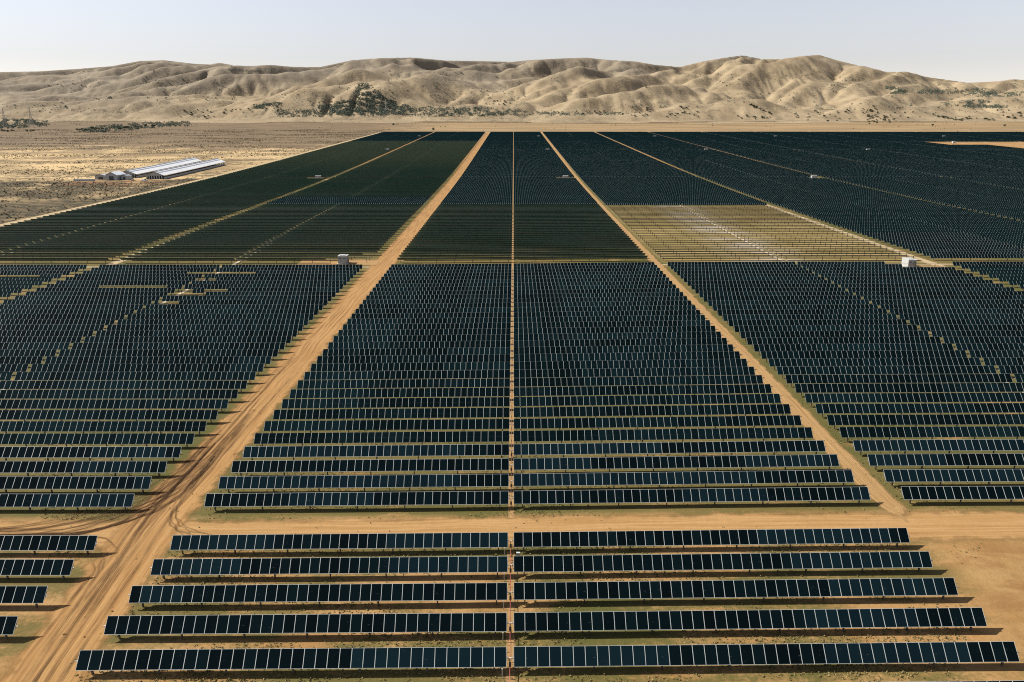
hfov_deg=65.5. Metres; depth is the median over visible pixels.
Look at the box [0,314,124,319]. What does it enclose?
solar tracker
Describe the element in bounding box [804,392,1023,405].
solar tracker
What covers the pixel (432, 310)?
solar tracker
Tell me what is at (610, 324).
solar tracker
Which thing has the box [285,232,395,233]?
solar tracker
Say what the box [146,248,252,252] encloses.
solar tracker
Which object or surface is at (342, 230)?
solar tracker
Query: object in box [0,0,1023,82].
sky
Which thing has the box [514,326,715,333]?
solar tracker
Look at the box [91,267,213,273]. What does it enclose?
solar tracker
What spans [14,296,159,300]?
solar tracker
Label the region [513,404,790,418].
solar tracker
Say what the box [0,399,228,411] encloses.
solar tracker
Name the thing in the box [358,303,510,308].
solar tracker
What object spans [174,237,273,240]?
solar tracker
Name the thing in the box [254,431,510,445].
solar tracker
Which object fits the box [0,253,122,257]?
solar tracker
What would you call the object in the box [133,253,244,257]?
solar tracker
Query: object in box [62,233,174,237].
solar tracker
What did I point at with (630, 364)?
solar tracker
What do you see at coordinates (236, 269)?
solar tracker
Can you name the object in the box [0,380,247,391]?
solar tracker
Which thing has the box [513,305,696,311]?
solar tracker
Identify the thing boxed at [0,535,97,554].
solar tracker
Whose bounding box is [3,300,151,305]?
solar tracker
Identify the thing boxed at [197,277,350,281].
solar tracker
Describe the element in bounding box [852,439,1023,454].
solar tracker
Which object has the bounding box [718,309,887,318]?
solar tracker
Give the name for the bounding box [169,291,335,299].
solar tracker
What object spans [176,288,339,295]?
solar tracker
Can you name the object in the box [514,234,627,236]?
solar tracker
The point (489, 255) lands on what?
solar tracker
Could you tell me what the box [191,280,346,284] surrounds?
solar tracker
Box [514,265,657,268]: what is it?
solar tracker
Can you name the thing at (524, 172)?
distant solar trackers
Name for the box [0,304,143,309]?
solar tracker
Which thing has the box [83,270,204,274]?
solar tracker
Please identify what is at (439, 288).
solar tracker
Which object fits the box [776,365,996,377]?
solar tracker
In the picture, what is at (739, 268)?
solar tracker
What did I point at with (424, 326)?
solar tracker
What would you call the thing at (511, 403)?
drive shaft
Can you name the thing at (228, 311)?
solar tracker
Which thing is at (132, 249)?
solar tracker
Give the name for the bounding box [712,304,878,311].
solar tracker
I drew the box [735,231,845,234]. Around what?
solar tracker
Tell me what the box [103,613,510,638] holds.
solar tracker
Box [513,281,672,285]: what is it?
solar tracker
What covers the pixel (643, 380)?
solar tracker
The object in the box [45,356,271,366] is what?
solar tracker
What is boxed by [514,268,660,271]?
solar tracker
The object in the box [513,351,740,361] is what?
solar tracker
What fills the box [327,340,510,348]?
solar tracker
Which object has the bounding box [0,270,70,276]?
solar tracker
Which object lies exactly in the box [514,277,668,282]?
solar tracker
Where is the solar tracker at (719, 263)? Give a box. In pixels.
[667,261,794,265]
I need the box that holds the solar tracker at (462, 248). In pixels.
[405,247,511,249]
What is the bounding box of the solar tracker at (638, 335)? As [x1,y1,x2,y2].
[514,331,721,339]
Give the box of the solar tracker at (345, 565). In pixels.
[150,556,511,578]
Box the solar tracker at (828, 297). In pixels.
[703,295,861,302]
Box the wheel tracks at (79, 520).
[2,484,170,531]
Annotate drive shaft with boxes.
[509,546,510,681]
[511,269,512,461]
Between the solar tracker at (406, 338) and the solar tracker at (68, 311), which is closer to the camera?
the solar tracker at (406, 338)
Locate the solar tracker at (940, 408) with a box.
[815,403,1023,416]
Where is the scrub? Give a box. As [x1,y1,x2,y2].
[0,116,1016,221]
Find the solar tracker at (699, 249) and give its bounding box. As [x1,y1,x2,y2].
[652,249,752,253]
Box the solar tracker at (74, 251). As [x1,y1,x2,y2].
[1,250,128,252]
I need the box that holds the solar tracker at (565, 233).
[514,232,625,234]
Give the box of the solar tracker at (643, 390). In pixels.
[513,384,771,396]
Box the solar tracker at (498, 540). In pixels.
[169,532,511,553]
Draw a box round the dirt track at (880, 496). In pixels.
[541,133,907,521]
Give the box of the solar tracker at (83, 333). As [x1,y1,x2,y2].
[0,330,93,336]
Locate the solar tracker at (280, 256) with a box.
[241,255,372,260]
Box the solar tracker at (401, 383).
[297,378,509,388]
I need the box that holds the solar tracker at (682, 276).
[680,273,818,278]
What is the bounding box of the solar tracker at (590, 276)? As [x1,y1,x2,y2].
[513,274,665,278]
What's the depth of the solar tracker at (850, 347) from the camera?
188.66 m
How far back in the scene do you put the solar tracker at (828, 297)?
238.68 m
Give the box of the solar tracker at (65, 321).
[0,319,114,324]
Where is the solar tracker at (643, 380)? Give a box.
[514,375,763,386]
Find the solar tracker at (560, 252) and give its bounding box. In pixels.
[514,251,642,256]
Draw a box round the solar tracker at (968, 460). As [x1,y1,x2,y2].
[867,453,1023,469]
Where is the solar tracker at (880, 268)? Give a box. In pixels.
[808,267,955,271]
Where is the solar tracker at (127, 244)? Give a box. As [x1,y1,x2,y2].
[26,243,147,246]
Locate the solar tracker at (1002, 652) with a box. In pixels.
[511,641,1019,670]
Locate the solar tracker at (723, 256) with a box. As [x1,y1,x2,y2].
[660,256,781,260]
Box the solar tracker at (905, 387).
[794,383,1023,395]
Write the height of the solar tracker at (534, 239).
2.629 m
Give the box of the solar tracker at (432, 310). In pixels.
[355,307,511,313]
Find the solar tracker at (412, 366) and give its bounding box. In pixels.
[310,362,509,371]
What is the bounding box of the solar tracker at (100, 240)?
[41,239,158,243]
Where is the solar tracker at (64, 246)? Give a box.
[18,245,141,248]
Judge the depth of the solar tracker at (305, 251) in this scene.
327.08 m
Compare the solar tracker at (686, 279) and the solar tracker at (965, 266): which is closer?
the solar tracker at (686, 279)
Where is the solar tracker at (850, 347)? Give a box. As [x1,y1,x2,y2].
[753,343,953,354]
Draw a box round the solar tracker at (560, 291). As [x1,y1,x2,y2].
[514,288,679,293]
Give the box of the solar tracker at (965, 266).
[961,264,1023,270]
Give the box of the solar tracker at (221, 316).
[126,314,313,319]
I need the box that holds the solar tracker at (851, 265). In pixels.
[803,264,946,268]
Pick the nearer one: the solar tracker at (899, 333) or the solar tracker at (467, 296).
the solar tracker at (899, 333)
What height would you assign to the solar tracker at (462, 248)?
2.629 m
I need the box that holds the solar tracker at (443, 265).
[391,263,511,266]
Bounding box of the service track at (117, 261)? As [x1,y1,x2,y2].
[2,171,347,303]
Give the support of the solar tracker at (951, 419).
on the ground at (988, 575)
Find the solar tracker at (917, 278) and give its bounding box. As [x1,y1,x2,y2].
[826,276,982,281]
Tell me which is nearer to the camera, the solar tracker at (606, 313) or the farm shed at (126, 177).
the solar tracker at (606, 313)
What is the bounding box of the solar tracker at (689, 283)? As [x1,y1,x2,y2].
[687,280,831,285]
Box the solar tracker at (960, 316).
[899,314,1023,319]
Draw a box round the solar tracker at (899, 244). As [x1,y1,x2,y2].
[896,243,1003,248]
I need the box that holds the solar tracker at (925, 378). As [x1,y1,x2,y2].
[785,374,1012,386]
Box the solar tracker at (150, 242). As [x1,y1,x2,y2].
[34,241,153,245]
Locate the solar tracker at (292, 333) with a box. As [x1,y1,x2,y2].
[95,330,297,339]
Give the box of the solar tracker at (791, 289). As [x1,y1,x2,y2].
[695,287,845,292]
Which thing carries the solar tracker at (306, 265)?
on the ground at (988, 575)
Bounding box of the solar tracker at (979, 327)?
[920,324,1023,330]
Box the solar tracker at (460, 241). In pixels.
[410,241,511,242]
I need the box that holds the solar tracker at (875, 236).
[872,235,973,238]
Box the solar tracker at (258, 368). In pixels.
[30,364,263,374]
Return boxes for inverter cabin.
[337,254,349,263]
[901,257,916,266]
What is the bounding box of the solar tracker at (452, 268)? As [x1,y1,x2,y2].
[389,266,511,269]
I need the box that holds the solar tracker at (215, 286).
[184,284,342,291]
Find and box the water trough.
[73,179,94,180]
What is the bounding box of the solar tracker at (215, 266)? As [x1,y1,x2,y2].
[99,264,219,268]
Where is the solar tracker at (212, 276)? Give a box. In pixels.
[204,274,352,278]
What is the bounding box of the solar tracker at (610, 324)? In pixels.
[514,320,710,327]
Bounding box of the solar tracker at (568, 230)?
[514,229,621,230]
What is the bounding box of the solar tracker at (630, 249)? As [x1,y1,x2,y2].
[514,248,640,253]
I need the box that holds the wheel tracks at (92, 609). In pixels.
[45,512,160,680]
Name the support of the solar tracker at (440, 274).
on the ground at (988, 575)
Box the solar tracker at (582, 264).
[514,262,654,265]
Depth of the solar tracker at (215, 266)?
295.06 m
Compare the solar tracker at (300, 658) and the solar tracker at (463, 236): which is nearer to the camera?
the solar tracker at (300, 658)
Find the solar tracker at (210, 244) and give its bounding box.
[157,243,261,246]
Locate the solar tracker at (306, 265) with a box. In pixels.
[222,264,362,268]
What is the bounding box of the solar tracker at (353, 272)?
[253,270,356,274]
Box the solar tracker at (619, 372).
[513,367,754,377]
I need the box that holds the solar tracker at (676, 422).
[513,415,801,430]
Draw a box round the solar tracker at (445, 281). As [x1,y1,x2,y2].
[378,279,510,283]
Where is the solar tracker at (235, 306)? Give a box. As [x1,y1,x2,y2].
[145,304,323,311]
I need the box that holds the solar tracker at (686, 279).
[684,277,824,284]
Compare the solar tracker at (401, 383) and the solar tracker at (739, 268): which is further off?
the solar tracker at (739, 268)
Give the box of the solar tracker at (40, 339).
[0,336,81,342]
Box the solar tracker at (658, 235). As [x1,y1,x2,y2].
[637,235,737,238]
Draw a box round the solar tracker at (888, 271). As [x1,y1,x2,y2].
[814,270,964,274]
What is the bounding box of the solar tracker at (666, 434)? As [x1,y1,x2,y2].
[513,427,812,443]
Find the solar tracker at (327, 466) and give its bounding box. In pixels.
[230,458,511,475]
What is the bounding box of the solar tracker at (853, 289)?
[847,287,1014,292]
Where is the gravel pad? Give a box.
[298,259,379,264]
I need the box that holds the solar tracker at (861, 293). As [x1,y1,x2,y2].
[855,291,1023,296]
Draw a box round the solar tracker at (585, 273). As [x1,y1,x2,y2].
[514,271,663,275]
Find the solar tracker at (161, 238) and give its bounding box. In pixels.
[48,237,164,240]
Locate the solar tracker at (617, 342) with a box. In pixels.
[513,338,727,346]
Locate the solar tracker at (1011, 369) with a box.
[998,365,1023,373]
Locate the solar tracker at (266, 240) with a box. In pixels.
[169,239,269,242]
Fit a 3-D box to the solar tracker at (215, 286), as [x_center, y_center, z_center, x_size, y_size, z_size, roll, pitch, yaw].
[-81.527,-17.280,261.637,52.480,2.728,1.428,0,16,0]
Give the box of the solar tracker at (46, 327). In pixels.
[0,324,104,330]
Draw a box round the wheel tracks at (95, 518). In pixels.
[0,428,241,530]
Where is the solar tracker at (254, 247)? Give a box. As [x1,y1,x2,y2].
[152,246,257,249]
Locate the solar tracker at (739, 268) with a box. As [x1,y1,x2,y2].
[674,267,806,271]
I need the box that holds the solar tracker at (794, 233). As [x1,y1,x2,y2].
[738,233,850,236]
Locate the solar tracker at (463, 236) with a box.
[414,235,511,236]
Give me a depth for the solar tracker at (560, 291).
250.04 m
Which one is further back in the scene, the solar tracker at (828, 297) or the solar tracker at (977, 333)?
the solar tracker at (828, 297)
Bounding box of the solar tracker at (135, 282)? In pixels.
[56,280,189,287]
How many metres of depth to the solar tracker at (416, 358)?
183.62 m
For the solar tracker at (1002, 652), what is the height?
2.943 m
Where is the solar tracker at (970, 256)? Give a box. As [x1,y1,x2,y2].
[930,254,1023,259]
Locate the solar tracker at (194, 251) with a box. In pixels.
[139,250,248,253]
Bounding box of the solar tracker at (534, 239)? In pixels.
[514,238,630,240]
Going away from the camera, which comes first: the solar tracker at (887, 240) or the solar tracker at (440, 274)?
the solar tracker at (440, 274)
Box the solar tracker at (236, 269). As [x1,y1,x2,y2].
[216,267,359,273]
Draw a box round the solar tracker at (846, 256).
[782,256,913,259]
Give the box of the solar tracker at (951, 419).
[826,414,1023,428]
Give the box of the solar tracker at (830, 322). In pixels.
[728,319,907,328]
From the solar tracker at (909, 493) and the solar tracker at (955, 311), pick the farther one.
the solar tracker at (955, 311)
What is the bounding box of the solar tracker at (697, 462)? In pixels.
[512,454,839,473]
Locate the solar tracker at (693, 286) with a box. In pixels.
[691,284,838,289]
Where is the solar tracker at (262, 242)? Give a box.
[163,241,265,244]
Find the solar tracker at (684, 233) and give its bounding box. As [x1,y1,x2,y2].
[635,233,736,236]
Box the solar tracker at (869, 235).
[867,233,966,238]
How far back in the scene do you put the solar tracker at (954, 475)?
122.13 m
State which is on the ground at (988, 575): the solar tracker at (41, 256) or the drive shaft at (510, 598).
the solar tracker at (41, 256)
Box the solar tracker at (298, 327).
[106,324,302,333]
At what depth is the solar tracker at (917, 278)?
266.32 m
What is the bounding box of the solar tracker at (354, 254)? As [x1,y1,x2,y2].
[246,253,362,257]
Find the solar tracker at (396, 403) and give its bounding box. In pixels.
[281,397,510,409]
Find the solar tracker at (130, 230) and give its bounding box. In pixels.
[76,230,184,231]
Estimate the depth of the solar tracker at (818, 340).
194.21 m
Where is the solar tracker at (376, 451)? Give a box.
[242,444,511,460]
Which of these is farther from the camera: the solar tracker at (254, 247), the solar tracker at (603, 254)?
the solar tracker at (254, 247)
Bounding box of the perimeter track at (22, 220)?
[0,133,376,225]
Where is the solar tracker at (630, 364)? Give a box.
[514,359,747,369]
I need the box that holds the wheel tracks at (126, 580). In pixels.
[62,386,282,674]
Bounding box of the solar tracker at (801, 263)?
[797,261,915,266]
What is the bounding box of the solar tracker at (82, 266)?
[0,264,86,270]
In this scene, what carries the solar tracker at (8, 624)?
on the ground at (988, 575)
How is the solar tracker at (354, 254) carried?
on the ground at (988, 575)
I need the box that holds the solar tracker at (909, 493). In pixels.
[900,486,1023,503]
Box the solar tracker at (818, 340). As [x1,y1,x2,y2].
[746,337,940,347]
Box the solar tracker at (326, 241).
[267,241,385,242]
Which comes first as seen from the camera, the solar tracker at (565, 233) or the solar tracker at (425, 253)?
the solar tracker at (425, 253)
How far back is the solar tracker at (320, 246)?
338.07 m
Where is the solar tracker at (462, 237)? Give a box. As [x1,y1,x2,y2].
[413,237,511,238]
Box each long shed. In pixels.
[124,157,201,177]
[146,158,224,178]
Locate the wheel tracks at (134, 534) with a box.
[33,378,273,681]
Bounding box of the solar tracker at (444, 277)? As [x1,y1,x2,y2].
[380,276,511,279]
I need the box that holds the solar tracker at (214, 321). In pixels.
[117,319,308,327]
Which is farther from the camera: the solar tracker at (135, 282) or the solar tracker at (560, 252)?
the solar tracker at (560, 252)
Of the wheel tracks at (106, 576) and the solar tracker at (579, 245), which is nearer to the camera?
the wheel tracks at (106, 576)
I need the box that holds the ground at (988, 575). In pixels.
[0,121,1023,681]
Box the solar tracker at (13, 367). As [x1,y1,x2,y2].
[0,364,28,371]
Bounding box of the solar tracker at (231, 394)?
[0,389,238,401]
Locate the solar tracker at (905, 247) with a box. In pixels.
[902,245,1012,249]
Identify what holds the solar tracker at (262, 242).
on the ground at (988, 575)
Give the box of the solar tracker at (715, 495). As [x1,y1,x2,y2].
[512,487,870,507]
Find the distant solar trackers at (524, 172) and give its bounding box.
[0,132,1023,382]
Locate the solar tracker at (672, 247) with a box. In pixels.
[650,247,759,250]
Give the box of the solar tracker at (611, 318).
[513,315,705,322]
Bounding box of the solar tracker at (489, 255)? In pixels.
[399,254,511,259]
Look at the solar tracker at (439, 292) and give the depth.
250.31 m
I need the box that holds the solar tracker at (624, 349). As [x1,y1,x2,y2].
[513,344,733,353]
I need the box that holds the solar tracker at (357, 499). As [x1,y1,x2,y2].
[204,491,511,510]
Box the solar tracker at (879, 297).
[863,295,1023,300]
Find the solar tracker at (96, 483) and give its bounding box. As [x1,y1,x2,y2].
[0,477,151,492]
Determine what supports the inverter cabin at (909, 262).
on the gravel pad
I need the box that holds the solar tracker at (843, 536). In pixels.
[512,528,909,550]
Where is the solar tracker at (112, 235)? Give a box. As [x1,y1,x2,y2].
[55,235,169,236]
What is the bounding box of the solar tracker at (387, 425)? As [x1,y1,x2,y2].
[263,419,510,432]
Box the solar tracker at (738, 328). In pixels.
[734,325,917,333]
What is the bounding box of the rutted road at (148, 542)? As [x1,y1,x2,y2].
[0,132,489,681]
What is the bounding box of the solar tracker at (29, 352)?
[0,349,56,356]
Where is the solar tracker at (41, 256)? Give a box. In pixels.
[0,255,115,259]
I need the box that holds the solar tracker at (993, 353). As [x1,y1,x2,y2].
[969,350,1023,357]
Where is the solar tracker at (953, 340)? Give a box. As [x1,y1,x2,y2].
[943,337,1023,343]
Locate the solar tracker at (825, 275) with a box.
[820,273,972,277]
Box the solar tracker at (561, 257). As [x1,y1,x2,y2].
[514,255,647,261]
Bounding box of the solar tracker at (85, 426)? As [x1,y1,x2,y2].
[0,421,206,434]
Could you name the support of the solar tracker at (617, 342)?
on the ground at (988, 575)
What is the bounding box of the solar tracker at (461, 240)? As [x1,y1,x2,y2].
[411,239,511,240]
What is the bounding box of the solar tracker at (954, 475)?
[883,469,1023,485]
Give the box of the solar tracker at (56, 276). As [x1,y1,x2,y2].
[37,274,61,279]
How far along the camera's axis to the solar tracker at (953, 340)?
194.07 m
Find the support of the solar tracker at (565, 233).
on the ground at (988, 575)
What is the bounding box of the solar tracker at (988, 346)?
[955,343,1023,350]
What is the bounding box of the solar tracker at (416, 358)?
[316,354,510,363]
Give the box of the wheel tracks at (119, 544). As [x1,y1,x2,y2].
[48,400,248,642]
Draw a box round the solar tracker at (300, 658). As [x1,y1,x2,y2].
[75,647,510,674]
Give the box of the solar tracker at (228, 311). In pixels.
[136,309,318,314]
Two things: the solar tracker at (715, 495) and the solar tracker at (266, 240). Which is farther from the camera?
the solar tracker at (266, 240)
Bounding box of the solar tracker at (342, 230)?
[289,230,396,231]
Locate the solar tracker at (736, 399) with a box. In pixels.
[514,394,780,406]
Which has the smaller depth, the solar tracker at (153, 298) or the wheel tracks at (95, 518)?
the wheel tracks at (95, 518)
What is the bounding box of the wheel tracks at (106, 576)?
[32,367,283,681]
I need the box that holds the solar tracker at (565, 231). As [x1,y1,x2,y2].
[513,231,623,232]
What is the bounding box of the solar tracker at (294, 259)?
[236,258,366,262]
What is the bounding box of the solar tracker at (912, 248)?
[909,247,1020,250]
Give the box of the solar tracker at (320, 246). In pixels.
[259,246,381,247]
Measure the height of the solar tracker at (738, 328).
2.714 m
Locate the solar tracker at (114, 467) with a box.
[0,461,167,476]
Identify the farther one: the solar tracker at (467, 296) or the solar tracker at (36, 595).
the solar tracker at (467, 296)
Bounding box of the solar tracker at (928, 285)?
[840,283,1003,288]
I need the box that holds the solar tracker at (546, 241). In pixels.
[514,240,632,242]
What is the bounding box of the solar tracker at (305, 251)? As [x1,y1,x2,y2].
[250,250,377,254]
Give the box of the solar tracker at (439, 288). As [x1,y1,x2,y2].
[372,286,510,290]
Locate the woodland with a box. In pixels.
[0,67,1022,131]
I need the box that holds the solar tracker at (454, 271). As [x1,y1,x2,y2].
[386,269,511,273]
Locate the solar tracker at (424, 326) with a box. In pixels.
[343,323,510,329]
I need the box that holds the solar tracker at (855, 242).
[759,242,876,246]
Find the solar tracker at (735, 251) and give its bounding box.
[676,251,771,255]
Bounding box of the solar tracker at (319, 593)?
[128,583,511,606]
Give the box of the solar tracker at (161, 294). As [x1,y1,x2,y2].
[25,292,167,296]
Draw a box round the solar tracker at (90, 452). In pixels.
[0,447,181,461]
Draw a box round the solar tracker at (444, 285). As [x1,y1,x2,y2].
[375,283,511,286]
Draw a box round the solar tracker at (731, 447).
[512,440,825,457]
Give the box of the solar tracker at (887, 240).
[884,239,988,243]
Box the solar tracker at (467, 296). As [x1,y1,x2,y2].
[365,294,510,299]
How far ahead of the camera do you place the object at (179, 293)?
262.06 m
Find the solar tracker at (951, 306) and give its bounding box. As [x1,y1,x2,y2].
[880,304,1023,309]
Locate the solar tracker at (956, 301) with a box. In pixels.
[871,299,1023,305]
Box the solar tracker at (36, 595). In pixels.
[0,586,47,607]
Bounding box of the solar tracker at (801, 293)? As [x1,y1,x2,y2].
[699,291,853,299]
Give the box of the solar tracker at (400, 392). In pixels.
[289,387,510,398]
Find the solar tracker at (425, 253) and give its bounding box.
[401,252,511,257]
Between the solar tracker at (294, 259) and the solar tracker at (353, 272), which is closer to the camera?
the solar tracker at (353, 272)
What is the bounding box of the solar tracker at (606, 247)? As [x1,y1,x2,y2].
[513,246,638,248]
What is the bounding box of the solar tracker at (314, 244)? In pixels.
[263,243,383,245]
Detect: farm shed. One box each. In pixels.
[95,173,107,179]
[105,171,125,179]
[121,174,131,179]
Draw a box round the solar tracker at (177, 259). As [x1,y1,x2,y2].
[120,258,234,262]
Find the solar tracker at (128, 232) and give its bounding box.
[70,232,180,235]
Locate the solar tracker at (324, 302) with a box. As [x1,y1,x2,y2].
[154,300,327,305]
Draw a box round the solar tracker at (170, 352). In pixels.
[58,349,278,359]
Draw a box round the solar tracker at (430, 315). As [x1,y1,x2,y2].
[351,312,511,318]
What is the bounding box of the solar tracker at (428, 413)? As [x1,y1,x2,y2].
[273,407,510,420]
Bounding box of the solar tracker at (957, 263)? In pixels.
[952,261,1023,267]
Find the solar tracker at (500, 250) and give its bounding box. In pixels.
[403,249,511,254]
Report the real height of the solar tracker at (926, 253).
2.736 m
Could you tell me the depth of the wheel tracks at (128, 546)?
106.66 m
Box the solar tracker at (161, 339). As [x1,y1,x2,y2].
[84,336,291,345]
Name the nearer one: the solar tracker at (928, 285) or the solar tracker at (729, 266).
the solar tracker at (928, 285)
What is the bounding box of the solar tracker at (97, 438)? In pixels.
[0,433,194,447]
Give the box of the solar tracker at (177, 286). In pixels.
[46,284,182,291]
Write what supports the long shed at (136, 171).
on the ground at (988, 575)
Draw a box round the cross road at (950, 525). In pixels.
[0,510,1023,548]
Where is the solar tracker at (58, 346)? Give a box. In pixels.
[0,343,69,349]
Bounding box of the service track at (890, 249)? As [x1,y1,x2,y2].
[765,204,943,265]
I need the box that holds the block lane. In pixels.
[86,264,952,267]
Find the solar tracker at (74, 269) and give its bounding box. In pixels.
[0,267,78,273]
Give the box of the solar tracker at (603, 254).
[513,253,645,258]
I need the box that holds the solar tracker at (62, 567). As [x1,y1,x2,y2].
[0,559,73,579]
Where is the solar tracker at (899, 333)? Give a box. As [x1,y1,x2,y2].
[740,330,928,340]
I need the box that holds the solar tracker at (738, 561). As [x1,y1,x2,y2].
[512,551,932,575]
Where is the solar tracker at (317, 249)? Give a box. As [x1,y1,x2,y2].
[255,248,379,252]
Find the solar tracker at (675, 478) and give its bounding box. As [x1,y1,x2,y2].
[512,470,854,489]
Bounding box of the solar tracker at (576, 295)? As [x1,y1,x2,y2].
[514,292,683,297]
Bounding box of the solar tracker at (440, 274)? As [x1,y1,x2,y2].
[384,272,511,276]
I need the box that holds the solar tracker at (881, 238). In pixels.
[878,237,980,241]
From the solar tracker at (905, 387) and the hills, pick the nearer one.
the solar tracker at (905, 387)
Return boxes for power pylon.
[0,108,6,126]
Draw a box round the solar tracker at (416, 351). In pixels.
[322,347,510,355]
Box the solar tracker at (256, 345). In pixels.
[71,342,285,351]
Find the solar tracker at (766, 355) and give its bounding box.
[760,350,966,361]
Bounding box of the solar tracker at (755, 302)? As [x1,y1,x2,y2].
[707,300,869,308]
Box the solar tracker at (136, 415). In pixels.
[0,410,217,422]
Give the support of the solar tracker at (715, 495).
on the ground at (988, 575)
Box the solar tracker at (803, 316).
[723,314,896,323]
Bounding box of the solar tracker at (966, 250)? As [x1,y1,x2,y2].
[915,249,1023,254]
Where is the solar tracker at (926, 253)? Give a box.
[923,252,1023,257]
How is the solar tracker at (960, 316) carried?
on the ground at (988, 575)
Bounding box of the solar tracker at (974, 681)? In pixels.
[914,680,1023,681]
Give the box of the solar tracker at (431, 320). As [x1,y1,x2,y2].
[346,317,511,323]
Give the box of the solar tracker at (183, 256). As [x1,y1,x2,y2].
[126,255,239,260]
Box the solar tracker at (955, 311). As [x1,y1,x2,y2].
[889,309,1023,314]
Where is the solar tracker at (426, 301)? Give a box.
[363,298,511,303]
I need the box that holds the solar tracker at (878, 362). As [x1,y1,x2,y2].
[768,358,981,369]
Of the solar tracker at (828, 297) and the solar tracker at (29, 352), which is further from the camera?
the solar tracker at (828, 297)
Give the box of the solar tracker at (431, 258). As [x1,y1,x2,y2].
[397,257,511,262]
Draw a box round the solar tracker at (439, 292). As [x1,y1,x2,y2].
[369,290,510,294]
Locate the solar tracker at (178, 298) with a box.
[162,296,331,303]
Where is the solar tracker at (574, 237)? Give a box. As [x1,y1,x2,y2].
[514,236,628,238]
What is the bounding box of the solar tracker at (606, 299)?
[513,296,687,302]
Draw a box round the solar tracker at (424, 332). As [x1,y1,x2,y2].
[337,328,510,335]
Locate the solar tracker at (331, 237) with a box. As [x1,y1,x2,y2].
[274,237,389,238]
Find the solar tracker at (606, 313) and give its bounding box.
[513,310,700,316]
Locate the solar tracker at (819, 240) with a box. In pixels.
[765,240,871,243]
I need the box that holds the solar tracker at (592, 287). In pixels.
[514,284,675,289]
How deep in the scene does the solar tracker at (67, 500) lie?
117.21 m
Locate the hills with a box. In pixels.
[0,55,1023,123]
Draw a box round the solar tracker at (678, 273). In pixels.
[676,270,811,277]
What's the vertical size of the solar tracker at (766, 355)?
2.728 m
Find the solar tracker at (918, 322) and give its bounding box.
[909,319,1023,325]
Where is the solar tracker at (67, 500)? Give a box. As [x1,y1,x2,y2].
[0,494,134,510]
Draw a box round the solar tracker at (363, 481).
[218,474,511,492]
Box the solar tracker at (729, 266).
[670,264,800,268]
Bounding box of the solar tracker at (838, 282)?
[833,280,993,284]
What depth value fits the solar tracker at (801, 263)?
294.20 m
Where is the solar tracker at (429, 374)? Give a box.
[303,370,510,379]
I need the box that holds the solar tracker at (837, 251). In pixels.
[773,251,903,255]
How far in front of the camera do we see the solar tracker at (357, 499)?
117.05 m
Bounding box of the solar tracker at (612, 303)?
[514,301,691,306]
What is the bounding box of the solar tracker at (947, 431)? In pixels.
[839,426,1023,440]
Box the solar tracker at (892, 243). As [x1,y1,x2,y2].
[890,241,996,246]
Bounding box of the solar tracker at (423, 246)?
[407,245,511,247]
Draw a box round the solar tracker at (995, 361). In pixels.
[983,357,1023,365]
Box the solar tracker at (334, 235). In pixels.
[278,235,391,236]
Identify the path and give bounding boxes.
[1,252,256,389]
[505,551,514,681]
[508,132,514,517]
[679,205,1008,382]
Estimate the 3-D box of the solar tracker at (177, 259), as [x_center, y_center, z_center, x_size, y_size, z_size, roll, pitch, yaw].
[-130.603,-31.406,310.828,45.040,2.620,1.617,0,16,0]
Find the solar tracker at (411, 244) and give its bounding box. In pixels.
[408,243,511,245]
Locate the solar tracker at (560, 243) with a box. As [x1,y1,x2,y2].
[514,242,634,244]
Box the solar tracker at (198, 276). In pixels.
[74,274,202,278]
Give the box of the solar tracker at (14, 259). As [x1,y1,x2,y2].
[0,258,108,262]
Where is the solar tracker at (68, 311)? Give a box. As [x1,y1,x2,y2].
[0,309,134,314]
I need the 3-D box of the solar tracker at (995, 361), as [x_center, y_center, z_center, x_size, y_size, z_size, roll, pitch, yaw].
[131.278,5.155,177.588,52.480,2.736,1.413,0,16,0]
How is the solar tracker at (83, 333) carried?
on the ground at (988, 575)
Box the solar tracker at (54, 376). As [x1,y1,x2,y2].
[14,372,255,381]
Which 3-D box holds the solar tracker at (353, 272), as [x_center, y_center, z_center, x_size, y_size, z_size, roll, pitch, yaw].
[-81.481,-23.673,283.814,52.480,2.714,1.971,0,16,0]
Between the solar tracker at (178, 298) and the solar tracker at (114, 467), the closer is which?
the solar tracker at (114, 467)
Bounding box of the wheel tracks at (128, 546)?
[89,501,161,607]
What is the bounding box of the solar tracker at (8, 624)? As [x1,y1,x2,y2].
[0,616,17,638]
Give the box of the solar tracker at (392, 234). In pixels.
[281,233,393,235]
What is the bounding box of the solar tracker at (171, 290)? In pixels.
[36,288,175,295]
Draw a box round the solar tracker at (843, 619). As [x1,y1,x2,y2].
[511,607,986,635]
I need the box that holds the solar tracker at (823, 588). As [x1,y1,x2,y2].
[512,578,957,603]
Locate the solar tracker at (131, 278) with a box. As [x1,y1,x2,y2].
[65,277,195,281]
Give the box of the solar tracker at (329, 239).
[271,239,387,240]
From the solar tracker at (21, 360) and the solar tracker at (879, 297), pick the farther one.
the solar tracker at (879, 297)
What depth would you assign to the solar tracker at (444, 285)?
261.39 m
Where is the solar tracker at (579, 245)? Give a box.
[514,244,636,248]
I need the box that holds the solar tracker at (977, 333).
[931,330,1023,336]
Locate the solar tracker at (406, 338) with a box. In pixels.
[333,334,510,341]
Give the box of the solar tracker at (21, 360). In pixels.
[0,356,42,363]
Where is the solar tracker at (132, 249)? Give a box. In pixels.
[10,248,135,252]

